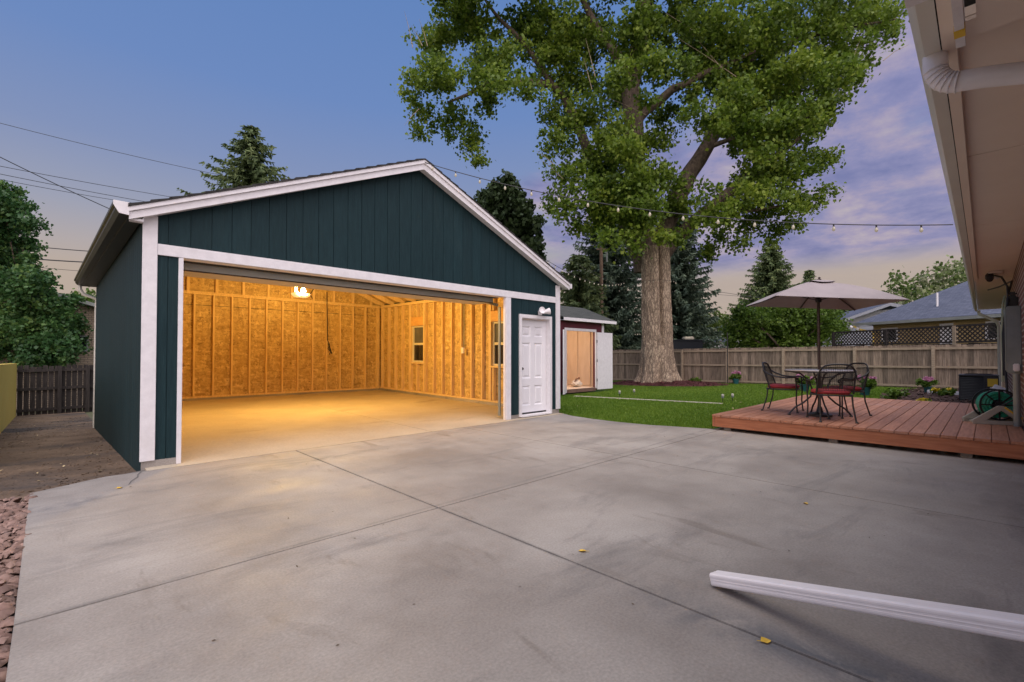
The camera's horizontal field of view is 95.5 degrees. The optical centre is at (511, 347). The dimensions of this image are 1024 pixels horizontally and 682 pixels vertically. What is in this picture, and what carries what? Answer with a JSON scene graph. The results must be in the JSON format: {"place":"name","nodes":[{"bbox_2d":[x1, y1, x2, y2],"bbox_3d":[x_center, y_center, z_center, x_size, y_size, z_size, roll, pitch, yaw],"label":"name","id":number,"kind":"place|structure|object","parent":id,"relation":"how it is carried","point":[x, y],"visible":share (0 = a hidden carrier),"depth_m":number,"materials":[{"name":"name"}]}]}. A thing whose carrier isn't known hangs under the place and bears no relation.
{"place":"outdoors","nodes":[
{"label":"outdoors","id":0,"kind":"place"},
{"bbox_2d":[0,493,37,681],"bbox_3d":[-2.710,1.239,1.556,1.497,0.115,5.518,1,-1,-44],"label":"gravel","id":1,"kind":"structure","parent":0,"point":[14,512],"depth_m":2.70,"materials":[{"name":"beige gravel"}]},
{"bbox_2d":[0,157,108,208],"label":"overhead wire","id":2,"kind":"object","parent":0,"point":[52,182],"visible":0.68,"depth_m":22.78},
{"bbox_2d":[41,259,82,261],"bbox_3d":[-23.769,-4.594,23.998,6.076,0.321,0.058,1,-1,-41],"label":"overhead wire","id":3,"kind":"object","parent":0,"point":[61,260],"visible":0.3,"depth_m":24.25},
{"bbox_2d":[0,179,130,202],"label":"overhead wire","id":4,"kind":"object","parent":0,"point":[54,189],"visible":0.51,"depth_m":29.73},
{"bbox_2d":[48,247,85,250],"bbox_3d":[-23.770,-5.202,23.998,6.077,0.236,0.043,1,-1,-41],"label":"overhead wire","id":5,"kind":"object","parent":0,"point":[67,249],"visible":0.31,"depth_m":24.37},
{"bbox_2d":[0,411,135,502],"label":"dirt yard","id":6,"kind":"structure","parent":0,"point":[27,484],"depth_m":6.48,"materials":[{"name":"brown soil"}]},
{"bbox_2d":[0,417,100,480],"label":"fallen leaves","id":7,"kind":"object","parent":6,"relation":"on","point":[60,447],"visible":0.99,"depth_m":7.00,"materials":[{"name":"brown plant"}]},
{"bbox_2d":[1,174,144,201],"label":"overhead wire","id":8,"kind":"object","parent":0,"point":[69,187],"visible":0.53,"depth_m":30.08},
{"bbox_2d":[1,166,169,196],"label":"overhead wire","id":9,"kind":"object","parent":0,"point":[82,181],"visible":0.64,"depth_m":30.27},
{"bbox_2d":[1,123,218,174],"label":"overhead wire","id":10,"kind":"object","parent":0,"point":[105,149],"visible":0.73,"depth_m":31.58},
{"bbox_2d":[16,375,828,419],"bbox_3d":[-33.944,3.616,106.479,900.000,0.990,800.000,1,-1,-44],"label":"ground","id":11,"kind":"structure","parent":0,"point":[90,414],"depth_m":15.99,"materials":[{"name":"brown soil"}]},
{"bbox_2d":[0,363,16,432],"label":"garden wall","id":12,"kind":"structure","parent":11,"relation":"on","point":[8,378],"depth_m":11.36,"materials":[{"name":"yellow paint"}]},
{"bbox_2d":[0,179,93,376],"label":"feathery tree","id":13,"kind":"object","parent":11,"relation":"on","point":[41,322],"visible":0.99,"depth_m":16.44,"materials":[{"name":"green plant"}]},
{"bbox_2d":[0,287,94,409],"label":"neighbour house","id":14,"kind":"structure","parent":11,"relation":"on","point":[86,358],"depth_m":18.93,"materials":[{"name":"beige brick"}]},
{"bbox_2d":[79,335,88,351],"bbox_3d":[-17.645,-0.160,18.806,0.750,0.650,0.039,1,-1,-44],"label":"window","id":15,"kind":"structure","parent":14,"relation":"in","point":[86,345],"depth_m":18.99,"materials":[{"name":"grey glass"}]},
{"bbox_2d":[16,364,93,415],"bbox_3d":[-14.825,1.572,16.260,3.723,1.998,0.219,1,-1,-44],"label":"picket fence","id":16,"kind":"object","parent":11,"relation":"on","point":[59,387],"visible":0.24,"depth_m":15.67,"materials":[{"name":"brown wood"}]},
{"bbox_2d":[70,288,95,302],"bbox_3d":[-28.063,-0.586,30.485,2.465,6.948,3.116,1,-1,-44],"label":"leafy tree","id":17,"kind":"object","parent":11,"relation":"on","point":[89,292],"visible":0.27,"depth_m":29.94,"materials":[{"name":"green plant"}]},
{"bbox_2d":[177,125,290,194],"bbox_3d":[-14.374,-4.798,25.309,12.520,14.488,12.714,0,-1,19],"label":"spruce tree","id":18,"kind":"object","parent":11,"relation":"on","point":[250,168],"visible":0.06,"depth_m":24.58,"materials":[{"name":"green plant"}]},
{"bbox_2d":[74,158,571,470],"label":"garage","id":19,"kind":"structure","parent":11,"relation":"on","point":[427,287],"depth_m":7.91,"materials":[{"name":"wood"}]},
{"bbox_2d":[291,287,310,297],"bbox_3d":[-4.536,-1.227,9.984,0.400,0.325,0.300,1,-1,-44],"label":"ceiling light","id":20,"kind":"object","parent":19,"relation":"hanging from","point":[303,294],"visible":0.85,"depth_m":9.90,"materials":[{"name":"white paint"}]},
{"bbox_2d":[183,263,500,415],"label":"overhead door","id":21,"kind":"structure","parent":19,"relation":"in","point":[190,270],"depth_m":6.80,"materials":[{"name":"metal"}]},
{"bbox_2d":[413,326,422,361],"bbox_3d":[-2.647,-0.097,13.318,0.065,1.048,0.630,1,-1,-44],"label":"window","id":22,"kind":"structure","parent":19,"relation":"in","point":[417,330],"depth_m":13.37,"materials":[{"name":"glass"}]},
{"bbox_2d":[493,321,502,365],"bbox_3d":[-0.194,-0.087,10.799,0.065,1.048,0.680,1,-1,-44],"label":"window","id":23,"kind":"structure","parent":19,"relation":"in","point":[495,324],"depth_m":10.97,"materials":[{"name":"glass"}]},
{"bbox_2d":[425,162,622,285],"bbox_3d":[1.953,-2.635,14.290,0.035,1.058,15.660,0,-1,25],"label":"string light","id":24,"kind":"object","parent":19,"relation":"hanging from","point":[574,275],"visible":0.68,"depth_m":14.17,"materials":[{"name":"black"}]},
{"bbox_2d":[522,319,545,413],"bbox_3d":[0.419,0.376,9.182,0.802,1.845,0.125,1,-1,-44],"label":"entry door","id":25,"kind":"structure","parent":19,"relation":"in","point":[533,331],"depth_m":9.23,"materials":[{"name":"paint"}]},
{"bbox_2d":[538,307,550,314],"bbox_3d":[0.621,-0.712,9.162,0.352,0.147,0.208,1,-1,-44],"label":"floodlight","id":26,"kind":"object","parent":19,"relation":"attached to","point":[543,310],"visible":1,"depth_m":9.15,"materials":[{"name":"white paint"}]},
{"bbox_2d":[427,163,952,231],"bbox_3d":[1.753,-2.068,6.135,6.497,1.608,0.035,0,-1,18],"label":"string light","id":27,"kind":"object","parent":19,"relation":"hanging from","point":[792,227],"visible":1,"depth_m":5.88,"materials":[{"name":"black"}]},
{"bbox_2d":[473,168,547,261],"bbox_3d":[-0.044,-5.865,38.162,6.592,16.719,6.549,1,-1,-44],"label":"pine tree","id":28,"kind":"object","parent":11,"relation":"on","point":[510,208],"visible":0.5,"depth_m":36.59,"materials":[{"name":"green plant"}]},
{"bbox_2d":[560,254,622,349],"bbox_3d":[4.866,-2.242,34.104,6.381,9.366,6.807,1,-1,-44],"label":"spruce tree","id":29,"kind":"object","parent":11,"relation":"on","point":[579,295],"visible":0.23,"depth_m":33.49,"materials":[{"name":"green plant"}]},
{"bbox_2d":[596,247,607,313],"bbox_3d":[6.870,-2.632,35.040,0.953,9.863,0.323,0,-1,10],"label":"utility pole","id":30,"kind":"object","parent":11,"relation":"on","point":[601,268],"visible":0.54,"depth_m":35.01,"materials":[{"name":"brown wood"}]},
{"bbox_2d":[571,201,674,349],"bbox_3d":[8.094,-5.446,40.017,11.062,16.060,11.411,1,-1,-44],"label":"spruce tree","id":31,"kind":"object","parent":11,"relation":"on","point":[619,299],"visible":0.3,"depth_m":38.59,"materials":[{"name":"green plant"}]},
{"bbox_2d":[390,0,909,382],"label":"cottonwood tree","id":32,"kind":"object","parent":11,"relation":"on","point":[746,94],"visible":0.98,"depth_m":21.17,"materials":[{"name":"green plant"}]},
{"bbox_2d":[636,204,726,348],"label":"spruce tree","id":33,"kind":"object","parent":11,"relation":"on","point":[686,291],"visible":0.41,"depth_m":40.68,"materials":[{"name":"green plant"}]},
{"bbox_2d":[673,337,704,348],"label":"dark outbuilding","id":34,"kind":"structure","parent":11,"relation":"on","point":[687,343],"depth_m":33.20,"materials":[{"name":"black plastic"}]},
{"bbox_2d":[693,308,734,347],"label":"leafy tree","id":35,"kind":"object","parent":11,"relation":"on","point":[716,324],"visible":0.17,"depth_m":44.15,"materials":[{"name":"green plant"}]},
{"bbox_2d":[704,337,735,347],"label":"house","id":36,"kind":"structure","parent":11,"relation":"on","point":[720,345],"depth_m":58.39,"materials":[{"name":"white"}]},
{"bbox_2d":[719,240,811,347],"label":"spruce tree","id":37,"kind":"object","parent":11,"relation":"on","point":[771,277],"visible":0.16,"depth_m":57.40,"materials":[{"name":"green plant"}]},
{"bbox_2d":[719,293,857,347],"bbox_3d":[16.180,-0.667,26.923,8.490,5.262,5.051,0,-1,4],"label":"bushy tree","id":38,"kind":"object","parent":11,"relation":"on","point":[783,327],"visible":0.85,"depth_m":26.13,"materials":[{"name":"green plant"}]},
{"bbox_2d":[613,343,1004,388],"bbox_3d":[10.229,1.003,21.566,0.137,2.065,18.646,1,-1,-44],"label":"picket fence","id":39,"kind":"object","parent":11,"relation":"on","point":[707,364],"visible":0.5,"depth_m":18.74,"materials":[{"name":"brown wood"}]},
{"bbox_2d":[801,270,816,338],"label":"spruce tree","id":40,"kind":"object","parent":11,"relation":"on","point":[808,277],"visible":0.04,"depth_m":74.90,"materials":[{"name":"green plant"}]},
{"bbox_2d":[815,303,901,345],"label":"neighbour house","id":41,"kind":"structure","parent":11,"relation":"on","point":[858,315],"depth_m":38.15,"materials":[{"name":"white"}]},
{"bbox_2d":[712,395,1023,459],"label":"deck","id":42,"kind":"structure","parent":11,"relation":"on","point":[937,426],"depth_m":6.53,"materials":[{"name":"wood"}]},
{"bbox_2d":[761,362,804,412],"bbox_3d":[4.616,0.669,7.947,0.588,0.835,0.550,-1,-1,42],"label":"patio chair","id":43,"kind":"object","parent":42,"relation":"on","point":[773,386],"visible":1,"depth_m":7.91,"materials":[{"name":"black metal"}]},
{"bbox_2d":[784,369,856,419],"bbox_3d":[4.806,0.708,7.265,0.944,0.722,0.944,1,-1,-44],"label":"patio table","id":44,"kind":"object","parent":42,"relation":"on","point":[813,371],"visible":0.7,"depth_m":7.19,"materials":[{"name":"black metal"}]},
{"bbox_2d":[746,277,908,416],"bbox_3d":[4.806,-0.020,7.278,1.718,2.179,1.360,0,-1,10],"label":"patio umbrella","id":45,"kind":"object","parent":42,"relation":"on","point":[818,294],"visible":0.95,"depth_m":7.20,"materials":[{"name":"beige fabric"}]},
{"bbox_2d":[805,364,858,423],"bbox_3d":[4.638,0.648,6.753,0.550,0.835,0.588,0,-1,16],"label":"patio chair","id":46,"kind":"object","parent":42,"relation":"on","point":[823,391],"visible":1,"depth_m":6.57,"materials":[{"name":"black metal"}]},
{"bbox_2d":[817,362,871,416],"bbox_3d":[5.317,0.660,7.452,0.588,0.835,0.550,0,-1,-5],"label":"patio chair","id":47,"kind":"object","parent":42,"relation":"on","point":[858,389],"visible":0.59,"depth_m":7.27,"materials":[{"name":"black metal"}]},
{"bbox_2d":[962,388,1022,425],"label":"hose reel","id":48,"kind":"object","parent":42,"relation":"on","point":[990,410],"visible":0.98,"depth_m":6.37,"materials":[{"name":"plastic"}]},
{"bbox_2d":[832,322,1000,380],"bbox_3d":[16.732,0.460,19.220,0.110,2.585,8.042,0,-1,-11],"label":"lattice fence","id":49,"kind":"object","parent":11,"relation":"on","point":[954,331],"visible":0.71,"depth_m":19.02,"materials":[{"name":"brown wood"}]},
{"bbox_2d":[881,255,966,304],"bbox_3d":[37.518,-3.187,40.716,11.729,10.593,7.911,1,-1,-35],"label":"flowering tree","id":50,"kind":"object","parent":11,"relation":"on","point":[936,284],"visible":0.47,"depth_m":39.28,"materials":[{"name":"green plant"}]},
{"bbox_2d":[850,281,1003,344],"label":"neighbour house","id":51,"kind":"structure","parent":11,"relation":"on","point":[953,305],"depth_m":22.85,"materials":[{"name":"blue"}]},
{"bbox_2d":[881,328,897,341],"bbox_3d":[19.641,-0.651,24.183,0.060,0.720,0.750,0,-1,-23],"label":"window","id":52,"kind":"structure","parent":51,"relation":"in","point":[881,328],"depth_m":24.10,"materials":[{"name":"grey glass"}]},
{"bbox_2d":[939,323,952,343],"bbox_3d":[20.567,-0.629,21.995,0.060,1.000,0.500,0,-1,-23],"label":"window","id":53,"kind":"structure","parent":51,"relation":"in","point":[945,330],"depth_m":22.04,"materials":[{"name":"white glass"}]},
{"bbox_2d":[985,321,1000,338],"bbox_3d":[21.279,-0.758,20.317,0.060,0.800,0.850,0,-1,-23],"label":"window","id":54,"kind":"structure","parent":51,"relation":"in","point":[988,330],"depth_m":20.57,"materials":[{"name":"white paint"}]},
{"bbox_2d":[904,0,1023,430],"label":"house","id":55,"kind":"structure","parent":11,"relation":"on","point":[970,54],"depth_m":2.86,"materials":[{"name":"paint"}]},
{"bbox_2d":[985,270,1002,281],"bbox_3d":[7.886,-1.143,7.606,0.618,0.139,0.204,1,-1,-44],"label":"soffit light","id":56,"kind":"object","parent":55,"relation":"attached to","point":[989,276],"visible":0.91,"depth_m":7.45,"materials":[{"name":"paint"}]},
{"bbox_2d":[992,384,1010,395],"bbox_3d":[7.167,0.753,6.808,0.220,0.414,0.245,1,-1,-44],"label":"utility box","id":57,"kind":"object","parent":55,"relation":"attached to","point":[995,386],"visible":0.19,"depth_m":6.84,"materials":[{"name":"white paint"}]},
{"bbox_2d":[0,0,962,334],"label":"sky","id":58,"kind":"structure","parent":0,"point":[173,82],"materials":[{"name":"blue"}]},
{"bbox_2d":[6,414,1023,681],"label":"driveway","id":59,"kind":"structure","parent":0,"point":[446,556],"depth_m":2.69,"materials":[{"name":"concrete"}]},
{"bbox_2d":[757,637,770,642],"bbox_3d":[1.044,1.211,1.922,0.070,0.008,0.034,7,0,-15],"label":"fallen leaf","id":60,"kind":"object","parent":59,"relation":"on","point":[765,640],"visible":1,"depth_m":1.93,"materials":[{"name":"yellow plant"}]},
{"bbox_2d":[709,570,1023,641],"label":"downspout extension","id":61,"kind":"object","parent":59,"relation":"on","point":[1000,624],"visible":1,"depth_m":1.74,"materials":[{"name":"white metal"}]},
{"bbox_2d":[573,396,722,403],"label":"lawn edging path","id":62,"kind":"structure","parent":0,"point":[647,399],"depth_m":13.11,"materials":[{"name":"grey concrete"}]},
{"bbox_2d":[559,380,917,428],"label":"lawn","id":63,"kind":"structure","parent":0,"point":[561,393],"depth_m":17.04,"materials":[{"name":"plant"}]},
{"bbox_2d":[560,305,616,393],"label":"garden shed","id":64,"kind":"structure","parent":63,"relation":"on","point":[586,349],"depth_m":17.20,"materials":[{"name":"brown wood"}]},
{"bbox_2d":[563,329,566,393],"bbox_3d":[1.740,0.473,15.274,0.045,2.080,0.800,0,-1,13],"label":"door","id":65,"kind":"structure","parent":64,"relation":"in","point":[564,331],"depth_m":14.98,"materials":[{"name":"white paint"}]},
{"bbox_2d":[571,377,581,386],"bbox_3d":[2.361,1.282,17.012,0.523,0.394,0.363,1,-1,-44],"label":"cloth bundle","id":66,"kind":"object","parent":64,"relation":"on","point":[576,382],"visible":0.95,"depth_m":16.89,"materials":[{"name":"beige fabric"}]},
{"bbox_2d":[597,332,612,389],"bbox_3d":[3.443,0.498,17.231,0.955,2.080,0.045,1,-1,-44],"label":"door","id":67,"kind":"structure","parent":64,"relation":"in","point":[604,340],"depth_m":17.20,"materials":[{"name":"white paint"}]},
{"bbox_2d":[613,381,720,386],"bbox_3d":[7.242,1.685,21.790,4.404,0.267,6.064,1,-1,-44],"label":"mulch ring","id":68,"kind":"object","parent":63,"relation":"on","point":[678,382],"visible":0.35,"depth_m":20.58,"materials":[{"name":"brown wood"}]},
{"bbox_2d":[613,380,728,386],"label":"mulch","id":69,"kind":"object","parent":68,"relation":"on","point":[682,381],"visible":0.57,"depth_m":20.52,"materials":[{"name":"brown wood"}]},
{"bbox_2d":[690,377,701,381],"bbox_3d":[8.626,1.573,22.018,0.507,0.345,0.708,0,-1,-11],"label":"bed plant","id":70,"kind":"object","parent":68,"relation":"on","point":[696,379],"visible":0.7,"depth_m":21.89,"materials":[{"name":"green plant"}]},
{"bbox_2d":[727,333,727,382],"bbox_3d":[9.996,0.588,21.549,0.041,2.550,0.041,0,-1,23],"label":"metal pole","id":71,"kind":"object","parent":63,"relation":"on","point":[727,357],"visible":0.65,"depth_m":21.53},
{"bbox_2d":[728,371,741,383],"bbox_3d":[10.074,1.335,20.985,0.552,0.637,0.592,0,-1,21],"label":"flower pot","id":72,"kind":"object","parent":63,"relation":"on","point":[735,377],"visible":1,"depth_m":20.88,"materials":[{"name":"green plant"}]},
{"bbox_2d":[796,374,815,391],"bbox_3d":[9.846,1.188,15.608,0.496,0.598,0.633,0,-1,-19],"label":"flower pot","id":73,"kind":"object","parent":63,"relation":"on","point":[804,383],"visible":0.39,"depth_m":15.54,"materials":[{"name":"teal ceramic"}]},
{"bbox_2d":[856,374,876,394],"bbox_3d":[10.541,1.111,13.845,0.616,0.635,0.541,1,-1,-44],"label":"flower pot","id":74,"kind":"object","parent":63,"relation":"on","point":[871,383],"visible":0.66,"depth_m":13.70,"materials":[{"name":"green plant"}]},
{"bbox_2d":[880,387,975,403],"bbox_3d":[13.152,1.416,13.518,10.906,0.094,3.659,1,-1,-44],"label":"mulch bed","id":75,"kind":"object","parent":63,"relation":"on","point":[953,396],"visible":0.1,"depth_m":12.66,"materials":[{"name":"brown wood"}]},
{"bbox_2d":[882,388,909,399],"bbox_3d":[10.112,1.255,12.223,0.619,0.368,0.585,1,-1,-44],"label":"bed plant","id":76,"kind":"object","parent":75,"relation":"on","point":[895,394],"visible":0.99,"depth_m":12.15,"materials":[{"name":"green plant"}]},
{"bbox_2d":[916,398,934,401],"bbox_3d":[9.492,1.282,10.617,0.398,0.290,0.401,1,-1,-44],"label":"bed plant","id":77,"kind":"object","parent":75,"relation":"on","point":[924,399],"visible":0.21,"depth_m":10.61,"materials":[{"name":"yellow plant"}]},
{"bbox_2d":[915,376,939,391],"bbox_3d":[13.077,1.174,14.686,0.647,0.539,0.451,0,-1,-1],"label":"flower pot","id":78,"kind":"object","parent":75,"relation":"on","point":[926,382],"visible":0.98,"depth_m":14.59,"materials":[{"name":"green plant"}]},
{"bbox_2d":[929,387,957,395],"bbox_3d":[12.245,1.274,13.197,0.539,0.303,0.609,1,-1,-44],"label":"bed plant","id":79,"kind":"object","parent":75,"relation":"on","point":[946,391],"visible":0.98,"depth_m":13.10,"materials":[{"name":"green plant"}]},
{"bbox_2d":[958,373,998,401],"bbox_3d":[11.950,1.065,11.899,0.910,0.780,0.880,1,-1,-44],"label":"air conditioner","id":80,"kind":"object","parent":75,"relation":"on","point":[971,385],"visible":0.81,"depth_m":11.71,"materials":[{"name":"metal"}]}
]}

